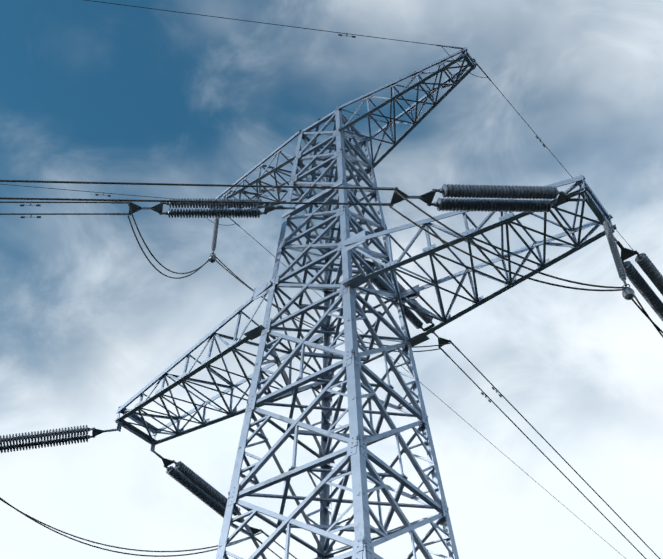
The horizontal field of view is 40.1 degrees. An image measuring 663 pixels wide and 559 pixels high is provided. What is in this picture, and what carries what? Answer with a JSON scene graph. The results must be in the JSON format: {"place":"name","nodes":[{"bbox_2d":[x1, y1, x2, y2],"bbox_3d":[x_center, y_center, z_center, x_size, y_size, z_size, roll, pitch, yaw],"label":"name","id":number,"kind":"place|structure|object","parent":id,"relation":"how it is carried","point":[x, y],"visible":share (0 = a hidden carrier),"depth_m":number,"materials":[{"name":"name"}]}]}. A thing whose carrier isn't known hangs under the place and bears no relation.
{"place":"outdoors","nodes":[
{"label":"outdoors","id":0,"kind":"place"},
{"bbox_2d":[0,0,662,558],"label":"sky","id":1,"kind":"structure","parent":0,"point":[90,91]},
{"label":"ground","id":2,"kind":"structure","parent":0,"visible":0},
{"bbox_2d":[0,0,662,558],"bbox_3d":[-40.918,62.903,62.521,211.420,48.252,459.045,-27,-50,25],"label":"conductors","id":3,"kind":"structure","parent":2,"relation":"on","point":[68,200],"depth_m":22.61,"materials":[{"name":"grey metal"}]},
{"bbox_2d":[20,33,639,543],"bbox_3d":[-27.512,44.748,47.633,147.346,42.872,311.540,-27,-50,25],"label":"line hardware","id":4,"kind":"structure","parent":3,"relation":"on","point":[562,199],"depth_m":22.91,"materials":[{"name":"black metal"}]},
{"bbox_2d":[0,184,662,517],"bbox_3d":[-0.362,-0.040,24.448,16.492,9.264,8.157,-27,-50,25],"label":"insulators","id":5,"kind":"object","parent":4,"relation":"on","point":[196,485],"visible":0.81,"depth_m":23.17,"materials":[{"name":"grey ceramic"}]},
{"bbox_2d":[115,47,616,558],"bbox_3d":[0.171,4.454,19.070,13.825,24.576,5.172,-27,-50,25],"label":"tower lattice","id":6,"kind":"object","parent":2,"relation":"on","point":[351,313],"visible":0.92,"depth_m":21.13,"materials":[{"name":"metal"}]},
{"bbox_2d":[134,59,584,558],"bbox_3d":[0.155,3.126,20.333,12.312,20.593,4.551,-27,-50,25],"label":"tower gussets","id":7,"kind":"object","parent":6,"relation":"attached to","point":[353,283],"visible":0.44,"depth_m":21.68,"materials":[{"name":"metal"}]},
{"bbox_2d":[137,60,510,558],"bbox_3d":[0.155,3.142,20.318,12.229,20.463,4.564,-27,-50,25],"label":"tower bolts","id":8,"kind":"object","parent":7,"relation":"attached to","point":[342,292],"visible":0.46,"depth_m":20.59,"materials":[{"name":"grey metal"}]}
]}

